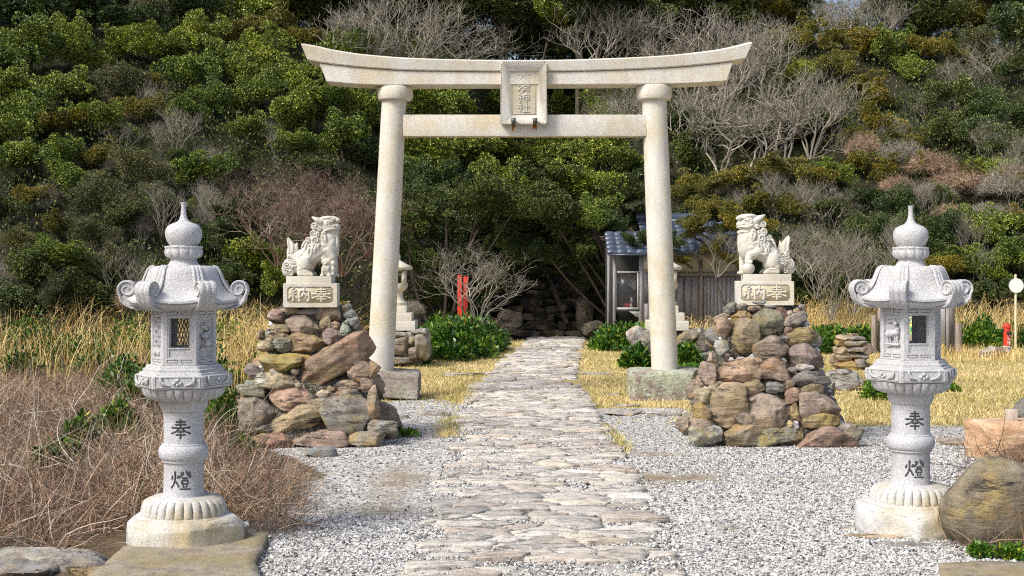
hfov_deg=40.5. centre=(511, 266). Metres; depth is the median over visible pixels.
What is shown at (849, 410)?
lawn grass
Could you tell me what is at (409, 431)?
leafy plant
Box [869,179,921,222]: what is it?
ivy mound
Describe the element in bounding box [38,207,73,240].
yellowing shrub
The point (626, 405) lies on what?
kerb stone
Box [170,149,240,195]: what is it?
evergreen tree
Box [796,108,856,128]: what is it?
evergreen tree
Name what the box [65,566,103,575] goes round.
layered rock
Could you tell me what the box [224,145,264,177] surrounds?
evergreen tree
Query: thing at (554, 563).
grit
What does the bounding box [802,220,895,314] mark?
bare shrub
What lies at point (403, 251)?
evergreen tree
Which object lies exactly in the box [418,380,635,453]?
edge grass
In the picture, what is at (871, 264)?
ivy mound
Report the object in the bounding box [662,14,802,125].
bare tree
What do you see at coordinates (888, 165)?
yellowing shrub
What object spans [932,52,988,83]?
bare shrub
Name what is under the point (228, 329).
weed patch
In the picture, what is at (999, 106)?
shrub
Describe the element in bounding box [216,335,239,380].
weed patch
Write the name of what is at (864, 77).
yellowing shrub
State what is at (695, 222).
yellowing shrub
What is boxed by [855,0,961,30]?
evergreen tree
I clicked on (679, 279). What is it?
door
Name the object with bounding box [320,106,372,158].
evergreen tree
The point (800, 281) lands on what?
evergreen tree
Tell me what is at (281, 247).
evergreen tree
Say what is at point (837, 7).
bare tree
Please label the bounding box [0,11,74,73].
evergreen tree
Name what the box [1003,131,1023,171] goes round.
bare shrub
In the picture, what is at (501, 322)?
boulder
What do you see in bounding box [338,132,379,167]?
evergreen tree
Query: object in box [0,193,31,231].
evergreen tree
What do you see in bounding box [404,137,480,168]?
evergreen tree
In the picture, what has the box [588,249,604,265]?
evergreen tree
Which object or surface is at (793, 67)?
evergreen tree
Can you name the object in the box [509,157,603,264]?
evergreen tree
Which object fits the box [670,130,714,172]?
evergreen tree
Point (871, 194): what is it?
evergreen tree
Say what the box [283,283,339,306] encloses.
inscribed pedestal
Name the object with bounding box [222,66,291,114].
evergreen tree
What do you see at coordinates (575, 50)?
bare tree
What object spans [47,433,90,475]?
weed patch
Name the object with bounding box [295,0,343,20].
evergreen tree
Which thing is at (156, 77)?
yellowing shrub
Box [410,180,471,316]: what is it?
evergreen tree
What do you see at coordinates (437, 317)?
leafy plant
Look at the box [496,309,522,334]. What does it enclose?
boulder
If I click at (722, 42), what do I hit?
evergreen tree
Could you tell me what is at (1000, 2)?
evergreen tree
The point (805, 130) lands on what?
evergreen tree
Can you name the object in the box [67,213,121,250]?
evergreen shrub
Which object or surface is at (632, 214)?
evergreen tree
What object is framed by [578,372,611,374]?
kerb stone
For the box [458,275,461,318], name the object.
red board
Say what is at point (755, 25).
evergreen tree
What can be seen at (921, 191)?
bare shrub
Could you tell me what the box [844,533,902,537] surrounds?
flat stone
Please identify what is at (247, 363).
weed patch
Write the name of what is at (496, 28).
evergreen tree
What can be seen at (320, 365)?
stone cairn
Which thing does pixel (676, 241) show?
evergreen tree
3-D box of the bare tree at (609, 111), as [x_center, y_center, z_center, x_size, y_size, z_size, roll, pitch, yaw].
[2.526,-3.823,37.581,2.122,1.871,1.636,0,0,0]
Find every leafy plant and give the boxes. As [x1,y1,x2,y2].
[223,429,259,454]
[398,426,420,436]
[419,310,454,328]
[421,309,500,359]
[423,356,434,364]
[431,338,479,361]
[478,312,512,352]
[586,330,630,351]
[588,320,646,350]
[614,339,650,368]
[677,341,704,365]
[678,362,699,367]
[811,323,850,353]
[846,322,879,349]
[857,380,887,399]
[947,380,961,391]
[958,312,1013,349]
[965,539,996,558]
[992,540,1023,561]
[1009,320,1023,347]
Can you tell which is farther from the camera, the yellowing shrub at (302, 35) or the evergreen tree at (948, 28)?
the evergreen tree at (948, 28)
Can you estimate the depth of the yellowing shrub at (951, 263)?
30.21 m
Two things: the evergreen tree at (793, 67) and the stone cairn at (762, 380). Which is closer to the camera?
the stone cairn at (762, 380)
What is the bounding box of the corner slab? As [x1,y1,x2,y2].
[939,561,1023,575]
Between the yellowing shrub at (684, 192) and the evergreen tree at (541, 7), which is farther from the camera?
the evergreen tree at (541, 7)
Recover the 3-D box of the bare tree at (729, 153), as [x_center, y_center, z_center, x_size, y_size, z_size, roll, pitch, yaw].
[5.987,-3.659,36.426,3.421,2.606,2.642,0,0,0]
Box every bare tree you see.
[303,0,396,53]
[320,0,434,57]
[366,0,482,57]
[410,0,522,59]
[411,240,538,327]
[464,9,550,89]
[477,14,569,59]
[542,0,656,58]
[577,93,640,148]
[581,0,689,89]
[600,88,641,137]
[611,1,707,54]
[627,8,726,89]
[635,4,762,105]
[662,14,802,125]
[667,80,756,170]
[673,79,778,173]
[699,1,801,95]
[699,77,831,167]
[724,17,825,105]
[726,67,852,165]
[761,62,882,159]
[796,0,857,45]
[814,0,865,27]
[820,0,888,49]
[851,0,919,29]
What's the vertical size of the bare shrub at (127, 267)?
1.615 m
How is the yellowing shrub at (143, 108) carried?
on the hill
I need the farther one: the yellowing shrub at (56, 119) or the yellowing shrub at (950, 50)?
the yellowing shrub at (950, 50)
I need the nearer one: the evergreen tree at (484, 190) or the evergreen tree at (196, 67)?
the evergreen tree at (484, 190)
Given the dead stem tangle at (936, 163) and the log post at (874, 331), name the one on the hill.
the dead stem tangle at (936, 163)
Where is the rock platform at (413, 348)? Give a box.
[394,328,431,366]
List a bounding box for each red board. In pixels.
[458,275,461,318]
[463,277,467,320]
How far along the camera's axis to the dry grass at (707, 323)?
26.18 m
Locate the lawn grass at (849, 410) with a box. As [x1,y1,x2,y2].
[381,339,1023,428]
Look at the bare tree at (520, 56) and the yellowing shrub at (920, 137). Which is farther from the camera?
the bare tree at (520, 56)
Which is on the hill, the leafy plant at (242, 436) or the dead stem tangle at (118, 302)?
the dead stem tangle at (118, 302)
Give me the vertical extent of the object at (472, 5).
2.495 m
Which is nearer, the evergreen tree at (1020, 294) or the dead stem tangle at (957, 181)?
the evergreen tree at (1020, 294)
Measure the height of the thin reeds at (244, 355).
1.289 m
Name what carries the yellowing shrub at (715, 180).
on the hill
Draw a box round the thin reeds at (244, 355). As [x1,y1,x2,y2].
[216,298,372,401]
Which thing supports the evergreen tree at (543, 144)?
on the hill
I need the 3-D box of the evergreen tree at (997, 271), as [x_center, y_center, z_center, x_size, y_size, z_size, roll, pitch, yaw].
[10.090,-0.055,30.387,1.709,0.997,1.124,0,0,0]
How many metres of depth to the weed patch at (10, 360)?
18.94 m
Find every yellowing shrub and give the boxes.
[6,182,55,212]
[36,105,95,138]
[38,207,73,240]
[63,134,116,169]
[108,89,168,125]
[132,69,169,92]
[211,13,256,46]
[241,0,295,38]
[273,22,330,56]
[670,176,706,201]
[673,255,692,268]
[674,209,711,239]
[675,166,738,197]
[678,225,714,243]
[682,194,725,222]
[689,183,735,203]
[699,234,727,306]
[710,163,777,195]
[716,201,740,280]
[717,251,738,265]
[733,204,779,232]
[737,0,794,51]
[737,182,771,214]
[748,150,800,193]
[751,24,796,52]
[764,190,820,221]
[772,0,809,33]
[776,14,823,56]
[790,156,841,194]
[814,19,854,54]
[814,41,859,80]
[825,69,887,103]
[829,125,878,142]
[837,148,880,174]
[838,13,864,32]
[844,26,891,62]
[856,74,899,113]
[856,100,911,141]
[867,151,899,180]
[877,129,928,147]
[902,31,951,60]
[913,150,952,183]
[923,253,977,273]
[939,39,972,69]
[946,161,989,189]
[950,0,1005,26]
[998,167,1023,192]
[999,201,1023,235]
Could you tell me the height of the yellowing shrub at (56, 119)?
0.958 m
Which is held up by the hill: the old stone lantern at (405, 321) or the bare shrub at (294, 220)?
the bare shrub at (294, 220)
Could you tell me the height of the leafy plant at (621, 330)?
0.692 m
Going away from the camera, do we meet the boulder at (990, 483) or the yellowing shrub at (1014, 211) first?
the boulder at (990, 483)
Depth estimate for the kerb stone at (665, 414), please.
15.02 m
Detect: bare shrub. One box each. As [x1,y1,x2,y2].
[0,255,17,283]
[34,180,58,214]
[36,146,60,180]
[83,241,157,291]
[99,63,115,100]
[100,120,148,151]
[119,256,162,311]
[129,214,155,249]
[134,74,173,120]
[140,178,188,235]
[146,118,170,149]
[153,104,207,151]
[188,184,232,224]
[189,204,215,226]
[191,175,218,211]
[194,141,230,188]
[209,177,346,266]
[212,166,302,223]
[235,183,370,270]
[255,159,339,210]
[260,125,293,167]
[266,122,282,138]
[268,182,410,281]
[283,161,374,216]
[308,174,416,255]
[685,226,738,276]
[727,183,769,215]
[743,167,806,222]
[768,221,869,301]
[786,219,826,267]
[788,175,835,228]
[792,220,876,319]
[799,181,869,233]
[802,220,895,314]
[804,198,821,230]
[806,255,832,288]
[869,117,923,148]
[878,226,893,253]
[882,216,907,247]
[894,138,919,178]
[903,89,959,136]
[906,176,947,218]
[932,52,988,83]
[942,212,990,253]
[961,36,1023,86]
[965,204,983,240]
[967,115,1019,159]
[971,244,1006,281]
[979,148,1023,209]
[999,202,1019,235]
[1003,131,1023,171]
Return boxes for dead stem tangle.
[110,281,135,310]
[406,298,425,314]
[843,127,884,159]
[874,137,928,164]
[876,171,914,193]
[898,143,959,175]
[907,180,961,200]
[922,158,991,193]
[929,200,971,217]
[959,168,1023,200]
[973,200,1010,221]
[983,158,1023,179]
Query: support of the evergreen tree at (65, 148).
on the hill
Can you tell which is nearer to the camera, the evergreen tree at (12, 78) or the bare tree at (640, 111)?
the evergreen tree at (12, 78)
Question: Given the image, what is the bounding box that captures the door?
[677,277,697,321]
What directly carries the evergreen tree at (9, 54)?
on the hill
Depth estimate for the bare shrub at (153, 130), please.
32.19 m
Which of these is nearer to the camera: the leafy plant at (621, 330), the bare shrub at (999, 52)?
the leafy plant at (621, 330)
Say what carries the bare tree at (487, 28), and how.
on the hill
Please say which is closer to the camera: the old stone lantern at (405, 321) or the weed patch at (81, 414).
the weed patch at (81, 414)
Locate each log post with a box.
[871,315,876,352]
[877,307,879,352]
[950,308,954,352]
[955,323,961,353]
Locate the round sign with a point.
(1016, 285)
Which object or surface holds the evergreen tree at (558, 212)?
on the hill
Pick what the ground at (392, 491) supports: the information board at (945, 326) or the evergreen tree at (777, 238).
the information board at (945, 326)
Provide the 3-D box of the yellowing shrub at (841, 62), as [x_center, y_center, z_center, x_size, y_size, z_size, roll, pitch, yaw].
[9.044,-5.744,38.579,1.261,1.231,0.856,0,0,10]
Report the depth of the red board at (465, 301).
27.53 m
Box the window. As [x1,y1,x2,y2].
[616,271,638,309]
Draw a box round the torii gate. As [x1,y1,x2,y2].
[301,42,751,400]
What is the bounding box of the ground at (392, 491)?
[0,335,1023,575]
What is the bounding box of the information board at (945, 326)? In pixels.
[910,308,949,353]
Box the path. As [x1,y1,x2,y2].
[396,336,686,575]
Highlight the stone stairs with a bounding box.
[493,256,591,337]
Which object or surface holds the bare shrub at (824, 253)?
on the hill
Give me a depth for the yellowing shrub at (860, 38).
38.98 m
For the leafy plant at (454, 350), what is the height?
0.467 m
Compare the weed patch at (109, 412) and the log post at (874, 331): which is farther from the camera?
the log post at (874, 331)
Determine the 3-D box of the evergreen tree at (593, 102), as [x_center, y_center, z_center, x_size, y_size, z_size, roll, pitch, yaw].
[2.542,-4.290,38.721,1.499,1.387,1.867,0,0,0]
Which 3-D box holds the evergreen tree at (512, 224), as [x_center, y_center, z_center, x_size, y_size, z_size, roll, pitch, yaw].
[-0.114,-0.265,30.727,1.832,2.706,1.859,0,0,-38]
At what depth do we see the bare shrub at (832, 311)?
27.46 m
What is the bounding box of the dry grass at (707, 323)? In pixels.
[685,314,715,328]
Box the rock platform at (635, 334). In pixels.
[626,325,711,361]
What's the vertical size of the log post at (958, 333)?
0.625 m
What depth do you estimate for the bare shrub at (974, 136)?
34.13 m
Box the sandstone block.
[964,418,1023,461]
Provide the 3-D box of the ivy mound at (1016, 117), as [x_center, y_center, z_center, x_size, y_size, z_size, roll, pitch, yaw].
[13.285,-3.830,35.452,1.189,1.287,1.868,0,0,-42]
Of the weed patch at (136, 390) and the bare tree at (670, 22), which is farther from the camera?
the bare tree at (670, 22)
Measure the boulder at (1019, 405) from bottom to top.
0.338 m
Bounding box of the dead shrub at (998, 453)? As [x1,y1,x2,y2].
[931,402,1023,485]
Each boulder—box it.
[494,319,505,334]
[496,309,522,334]
[498,274,526,298]
[558,250,579,268]
[563,274,586,297]
[575,296,593,330]
[581,320,604,336]
[825,369,860,390]
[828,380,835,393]
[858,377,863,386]
[938,455,1023,546]
[1011,397,1023,417]
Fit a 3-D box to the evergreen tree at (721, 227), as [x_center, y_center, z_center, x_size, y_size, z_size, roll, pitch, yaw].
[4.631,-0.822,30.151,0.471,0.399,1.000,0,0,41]
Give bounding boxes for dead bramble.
[923,486,1023,558]
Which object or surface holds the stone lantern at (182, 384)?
on the footing slab
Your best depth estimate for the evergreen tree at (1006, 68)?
37.38 m
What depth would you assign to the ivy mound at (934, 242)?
30.91 m
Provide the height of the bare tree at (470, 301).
1.750 m
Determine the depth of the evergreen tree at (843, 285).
30.73 m
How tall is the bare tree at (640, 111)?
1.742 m
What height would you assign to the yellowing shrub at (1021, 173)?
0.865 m
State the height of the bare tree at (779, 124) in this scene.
2.711 m
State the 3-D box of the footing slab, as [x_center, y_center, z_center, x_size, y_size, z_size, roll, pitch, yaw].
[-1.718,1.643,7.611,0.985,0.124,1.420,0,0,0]
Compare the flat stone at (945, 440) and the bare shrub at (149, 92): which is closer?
the flat stone at (945, 440)
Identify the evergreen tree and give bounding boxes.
[0,0,93,28]
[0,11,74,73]
[0,41,43,70]
[0,58,52,107]
[0,83,74,148]
[0,109,33,145]
[0,136,55,182]
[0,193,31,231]
[0,277,47,318]
[3,242,71,295]
[20,232,122,279]
[23,64,96,106]
[31,149,100,201]
[41,132,85,161]
[49,265,126,314]
[50,9,96,56]
[53,22,118,74]
[67,0,116,29]
[75,97,140,145]
[94,18,162,63]
[95,0,158,27]
[95,196,153,237]
[110,0,169,8]
[123,22,189,64]
[131,256,168,271]
[149,45,230,88]
[157,0,234,31]
[159,7,232,56]
[160,92,223,127]
[161,146,198,173]
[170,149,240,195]
[185,74,235,119]
[196,32,271,83]
[205,0,248,21]
[207,255,260,285]
[209,197,258,224]
[218,109,277,148]
[221,230,286,282]
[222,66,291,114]
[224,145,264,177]
[233,18,296,71]
[241,0,317,24]
[250,51,324,95]
[257,253,286,296]
[264,125,337,154]
[267,82,321,131]
[275,234,308,256]
[285,0,341,30]
[285,151,337,184]
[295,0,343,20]
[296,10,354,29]
[298,53,324,80]
[302,77,352,122]
[311,0,407,26]
[314,21,388,53]
[315,87,381,129]
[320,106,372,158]
[331,5,400,34]
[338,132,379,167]
[340,0,376,27]
[357,143,431,183]
[363,207,421,326]
[374,103,412,130]
[380,0,443,38]
[389,0,482,36]
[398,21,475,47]
[398,239,423,324]
[400,212,442,276]
[401,183,436,325]
[402,154,450,251]
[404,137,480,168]
[405,234,444,314]
[406,89,462,114]
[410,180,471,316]
[412,276,449,313]
[416,159,484,252]
[419,237,481,275]
[425,215,491,250]
[431,89,478,114]
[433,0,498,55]
[440,13,491,22]
[446,172,510,316]
[447,292,493,314]
[450,194,540,312]
[450,205,496,295]
[451,230,544,283]
[451,232,535,307]
[451,247,520,284]
[453,137,507,168]
[455,210,487,243]
[455,256,542,277]
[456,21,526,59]
[457,177,552,314]
[457,278,490,296]
[458,251,517,277]
[462,152,530,249]
[462,271,517,293]
[471,6,492,34]
[478,0,533,59]
[479,212,577,249]
[480,229,519,257]
[481,0,556,59]
[483,89,500,114]
[486,14,524,59]
[491,137,538,167]
[508,16,568,59]
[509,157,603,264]
[524,137,577,168]
[527,237,604,315]
[528,0,574,59]
[529,187,628,258]
[530,0,583,102]
[531,181,604,306]
[541,260,604,285]
[543,157,632,254]
[546,95,554,114]
[547,89,574,114]
[547,114,635,170]
[548,225,604,283]
[550,0,636,59]
[558,0,584,114]
[564,0,631,58]
[567,233,604,287]
[570,191,624,261]
[571,263,604,287]
[578,89,627,114]
[585,276,604,305]
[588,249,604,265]
[589,214,631,234]
[599,142,643,173]
[600,171,644,215]
[609,0,669,55]
[618,0,679,56]
[620,231,642,248]
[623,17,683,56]
[623,204,645,230]
[631,154,678,180]
[636,229,646,242]
[656,0,705,50]
[662,13,704,53]
[663,3,709,32]
[667,104,696,139]
[668,24,730,53]
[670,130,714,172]
[672,234,687,252]
[693,196,738,222]
[699,0,734,35]
[702,13,783,34]
[703,0,734,45]
[705,35,744,62]
[706,221,730,237]
[708,0,761,36]
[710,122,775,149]
[729,15,794,52]
[761,0,830,27]
[766,104,820,142]
[767,230,827,261]
[769,231,784,246]
[772,0,778,49]
[774,56,825,84]
[780,267,800,288]
[793,262,835,289]
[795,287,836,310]
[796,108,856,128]
[800,223,856,256]
[809,186,850,220]
[810,155,858,189]
[828,266,852,293]
[835,184,891,208]
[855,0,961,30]
[862,0,958,30]
[869,22,917,57]
[879,50,936,79]
[903,0,979,36]
[932,242,1013,283]
[943,201,1023,246]
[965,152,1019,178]
[970,277,1013,305]
[971,233,1023,280]
[973,0,1023,27]
[985,0,1023,52]
[990,52,1023,84]
[999,277,1023,303]
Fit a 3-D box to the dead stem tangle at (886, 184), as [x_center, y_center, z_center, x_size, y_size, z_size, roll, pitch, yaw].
[9.217,-1.982,33.284,1.056,0.727,1.474,0,0,16]
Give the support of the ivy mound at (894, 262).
on the hill
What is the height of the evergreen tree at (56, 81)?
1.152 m
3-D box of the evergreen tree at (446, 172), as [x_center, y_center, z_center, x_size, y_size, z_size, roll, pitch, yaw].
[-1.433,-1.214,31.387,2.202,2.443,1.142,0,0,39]
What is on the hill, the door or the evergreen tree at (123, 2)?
the evergreen tree at (123, 2)
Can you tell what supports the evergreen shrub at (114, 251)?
on the hill
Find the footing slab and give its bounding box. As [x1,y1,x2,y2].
[88,531,268,575]
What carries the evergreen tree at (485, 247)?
on the hill
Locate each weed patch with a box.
[0,302,69,367]
[0,343,46,383]
[25,440,72,483]
[32,325,126,375]
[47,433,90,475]
[58,407,101,460]
[61,345,121,380]
[87,390,149,448]
[90,358,149,412]
[95,352,138,385]
[100,310,150,360]
[115,363,157,422]
[204,386,239,436]
[208,359,247,404]
[216,310,253,358]
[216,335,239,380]
[236,341,261,381]
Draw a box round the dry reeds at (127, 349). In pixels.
[0,294,344,397]
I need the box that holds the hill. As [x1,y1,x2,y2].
[0,20,1023,351]
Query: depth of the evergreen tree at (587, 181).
31.20 m
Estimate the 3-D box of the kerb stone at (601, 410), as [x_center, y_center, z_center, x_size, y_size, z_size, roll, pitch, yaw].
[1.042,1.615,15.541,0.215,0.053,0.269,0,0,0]
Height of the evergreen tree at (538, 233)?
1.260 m
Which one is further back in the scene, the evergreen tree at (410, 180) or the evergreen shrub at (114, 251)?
the evergreen tree at (410, 180)
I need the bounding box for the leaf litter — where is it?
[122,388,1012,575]
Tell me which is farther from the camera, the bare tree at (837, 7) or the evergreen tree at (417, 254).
the bare tree at (837, 7)
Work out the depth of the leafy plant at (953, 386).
17.86 m
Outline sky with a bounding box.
[300,0,1011,59]
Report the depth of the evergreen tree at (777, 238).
31.93 m
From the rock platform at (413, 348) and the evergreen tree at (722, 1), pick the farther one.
the evergreen tree at (722, 1)
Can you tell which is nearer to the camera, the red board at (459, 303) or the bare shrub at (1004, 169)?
the red board at (459, 303)
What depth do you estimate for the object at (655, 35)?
42.67 m
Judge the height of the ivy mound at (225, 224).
0.803 m
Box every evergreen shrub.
[0,222,41,253]
[34,268,86,314]
[58,66,110,104]
[64,167,135,220]
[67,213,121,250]
[82,238,139,281]
[94,60,150,97]
[107,144,175,188]
[123,0,171,31]
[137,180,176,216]
[951,21,1000,62]
[1014,232,1023,242]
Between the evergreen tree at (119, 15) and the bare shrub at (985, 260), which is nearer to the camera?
the bare shrub at (985, 260)
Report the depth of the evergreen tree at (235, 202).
29.66 m
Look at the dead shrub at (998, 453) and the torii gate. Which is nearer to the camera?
the dead shrub at (998, 453)
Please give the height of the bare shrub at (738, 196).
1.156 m
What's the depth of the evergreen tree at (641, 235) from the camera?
28.97 m
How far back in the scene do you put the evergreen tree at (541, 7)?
41.93 m
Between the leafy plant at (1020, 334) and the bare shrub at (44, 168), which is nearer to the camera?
the leafy plant at (1020, 334)
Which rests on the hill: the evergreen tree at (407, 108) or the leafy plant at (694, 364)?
the evergreen tree at (407, 108)
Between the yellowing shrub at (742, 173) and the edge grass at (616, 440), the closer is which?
the edge grass at (616, 440)
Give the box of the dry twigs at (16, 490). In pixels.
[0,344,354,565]
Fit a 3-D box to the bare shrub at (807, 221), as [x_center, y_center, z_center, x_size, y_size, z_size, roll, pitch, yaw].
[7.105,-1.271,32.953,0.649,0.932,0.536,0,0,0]
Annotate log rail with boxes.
[543,264,568,323]
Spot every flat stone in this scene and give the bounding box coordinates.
[302,446,337,457]
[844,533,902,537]
[877,541,937,546]
[936,437,964,445]
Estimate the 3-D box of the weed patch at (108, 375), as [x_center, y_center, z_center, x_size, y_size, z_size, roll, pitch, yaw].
[-4.225,1.325,15.185,0.940,0.660,0.607,0,0,0]
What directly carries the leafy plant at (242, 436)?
on the ground at (392, 491)
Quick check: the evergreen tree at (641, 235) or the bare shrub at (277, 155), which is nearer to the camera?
the evergreen tree at (641, 235)
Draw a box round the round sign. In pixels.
[1009,274,1023,349]
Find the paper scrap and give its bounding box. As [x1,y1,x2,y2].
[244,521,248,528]
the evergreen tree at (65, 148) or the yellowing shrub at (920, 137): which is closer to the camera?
the evergreen tree at (65, 148)
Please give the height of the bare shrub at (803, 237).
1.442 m
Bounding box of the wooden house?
[635,213,740,329]
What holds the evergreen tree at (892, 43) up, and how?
on the hill
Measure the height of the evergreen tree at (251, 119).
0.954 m
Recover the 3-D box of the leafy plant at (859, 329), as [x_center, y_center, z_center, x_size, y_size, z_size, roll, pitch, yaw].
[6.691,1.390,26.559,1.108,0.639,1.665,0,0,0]
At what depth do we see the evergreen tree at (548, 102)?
42.90 m
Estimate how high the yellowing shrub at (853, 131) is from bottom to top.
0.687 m
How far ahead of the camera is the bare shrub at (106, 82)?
34.08 m
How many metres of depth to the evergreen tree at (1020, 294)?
29.72 m
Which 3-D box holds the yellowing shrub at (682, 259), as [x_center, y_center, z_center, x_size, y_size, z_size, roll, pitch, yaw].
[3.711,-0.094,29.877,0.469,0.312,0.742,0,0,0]
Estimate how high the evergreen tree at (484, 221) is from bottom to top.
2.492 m
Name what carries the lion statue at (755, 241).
on the inscribed pedestal at (769, 292)
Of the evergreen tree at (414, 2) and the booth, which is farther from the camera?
the evergreen tree at (414, 2)
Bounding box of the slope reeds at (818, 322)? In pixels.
[795,288,1023,347]
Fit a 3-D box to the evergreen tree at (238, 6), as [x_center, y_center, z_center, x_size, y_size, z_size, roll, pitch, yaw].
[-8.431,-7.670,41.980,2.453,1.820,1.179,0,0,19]
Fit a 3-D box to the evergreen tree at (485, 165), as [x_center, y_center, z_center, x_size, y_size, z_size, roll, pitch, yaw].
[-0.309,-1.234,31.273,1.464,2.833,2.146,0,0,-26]
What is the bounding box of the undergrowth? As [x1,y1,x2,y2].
[0,0,1023,346]
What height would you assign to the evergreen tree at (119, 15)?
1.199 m
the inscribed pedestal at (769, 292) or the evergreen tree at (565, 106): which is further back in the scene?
the evergreen tree at (565, 106)
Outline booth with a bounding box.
[605,231,648,329]
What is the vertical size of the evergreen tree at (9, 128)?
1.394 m
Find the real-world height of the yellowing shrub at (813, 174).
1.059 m
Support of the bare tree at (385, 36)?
on the hill
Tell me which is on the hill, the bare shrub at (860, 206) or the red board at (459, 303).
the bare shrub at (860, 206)
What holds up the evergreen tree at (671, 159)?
on the hill
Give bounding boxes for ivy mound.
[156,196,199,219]
[188,216,226,247]
[199,215,248,245]
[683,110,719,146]
[840,209,872,240]
[848,245,893,273]
[852,208,916,249]
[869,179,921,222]
[873,244,897,270]
[898,81,964,124]
[905,211,958,255]
[911,107,967,149]
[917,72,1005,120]
[920,205,966,252]
[928,180,962,208]
[950,113,1015,156]
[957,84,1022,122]
[979,128,1023,167]
[1005,98,1023,132]
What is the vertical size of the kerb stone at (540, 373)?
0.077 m
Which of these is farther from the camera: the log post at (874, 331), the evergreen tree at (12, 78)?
the evergreen tree at (12, 78)
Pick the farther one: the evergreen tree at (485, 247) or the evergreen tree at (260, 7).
the evergreen tree at (260, 7)
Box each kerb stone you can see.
[399,414,408,418]
[415,411,450,415]
[442,373,473,375]
[473,372,502,375]
[516,372,565,373]
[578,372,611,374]
[596,408,611,412]
[599,393,625,394]
[603,409,642,415]
[614,404,638,406]
[647,412,681,416]
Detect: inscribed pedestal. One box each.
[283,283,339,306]
[735,281,793,304]
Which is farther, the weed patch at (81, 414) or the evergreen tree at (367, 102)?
the evergreen tree at (367, 102)
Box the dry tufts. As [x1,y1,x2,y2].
[941,341,1023,361]
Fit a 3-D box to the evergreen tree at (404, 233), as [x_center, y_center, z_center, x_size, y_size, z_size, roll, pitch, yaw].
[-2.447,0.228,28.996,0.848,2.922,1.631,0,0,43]
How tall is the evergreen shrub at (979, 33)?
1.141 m
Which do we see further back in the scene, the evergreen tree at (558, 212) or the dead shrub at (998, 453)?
the evergreen tree at (558, 212)
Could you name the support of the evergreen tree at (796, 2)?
on the hill
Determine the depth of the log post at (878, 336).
25.87 m
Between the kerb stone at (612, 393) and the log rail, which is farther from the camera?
the log rail
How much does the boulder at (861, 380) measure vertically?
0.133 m
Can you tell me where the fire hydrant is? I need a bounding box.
[1002,323,1011,352]
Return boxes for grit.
[11,448,379,575]
[406,383,691,575]
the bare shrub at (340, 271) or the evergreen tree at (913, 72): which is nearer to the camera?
the bare shrub at (340, 271)
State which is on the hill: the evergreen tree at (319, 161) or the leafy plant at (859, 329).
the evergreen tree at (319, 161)
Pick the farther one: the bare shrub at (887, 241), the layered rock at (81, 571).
the bare shrub at (887, 241)
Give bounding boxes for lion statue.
[282,216,340,282]
[736,214,794,280]
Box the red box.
[624,303,634,306]
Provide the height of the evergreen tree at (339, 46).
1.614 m
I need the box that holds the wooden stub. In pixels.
[1005,409,1017,420]
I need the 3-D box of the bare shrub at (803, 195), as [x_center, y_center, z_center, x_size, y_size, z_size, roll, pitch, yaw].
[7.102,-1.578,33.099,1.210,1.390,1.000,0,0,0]
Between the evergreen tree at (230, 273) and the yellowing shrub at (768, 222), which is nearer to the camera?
the evergreen tree at (230, 273)
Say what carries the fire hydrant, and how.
on the ground at (392, 491)
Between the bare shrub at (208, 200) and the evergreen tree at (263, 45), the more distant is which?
the evergreen tree at (263, 45)
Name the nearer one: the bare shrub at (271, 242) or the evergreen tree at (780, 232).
the bare shrub at (271, 242)
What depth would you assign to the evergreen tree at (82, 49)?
34.81 m
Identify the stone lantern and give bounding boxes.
[117,202,249,546]
[396,253,417,330]
[645,263,688,330]
[848,206,972,540]
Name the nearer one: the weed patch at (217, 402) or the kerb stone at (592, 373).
the weed patch at (217, 402)
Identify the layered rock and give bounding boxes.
[0,546,108,571]
[0,557,58,575]
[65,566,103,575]
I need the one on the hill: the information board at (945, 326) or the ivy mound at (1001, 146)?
the ivy mound at (1001, 146)
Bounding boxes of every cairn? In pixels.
[234,303,402,447]
[675,300,863,447]
[829,333,873,369]
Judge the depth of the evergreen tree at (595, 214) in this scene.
30.20 m
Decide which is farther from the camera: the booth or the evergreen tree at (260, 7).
the evergreen tree at (260, 7)
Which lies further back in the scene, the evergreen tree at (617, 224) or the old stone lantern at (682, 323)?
the evergreen tree at (617, 224)
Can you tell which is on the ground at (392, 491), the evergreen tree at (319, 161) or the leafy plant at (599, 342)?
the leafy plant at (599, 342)
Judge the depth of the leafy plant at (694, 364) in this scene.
20.16 m
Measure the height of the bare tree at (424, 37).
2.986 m

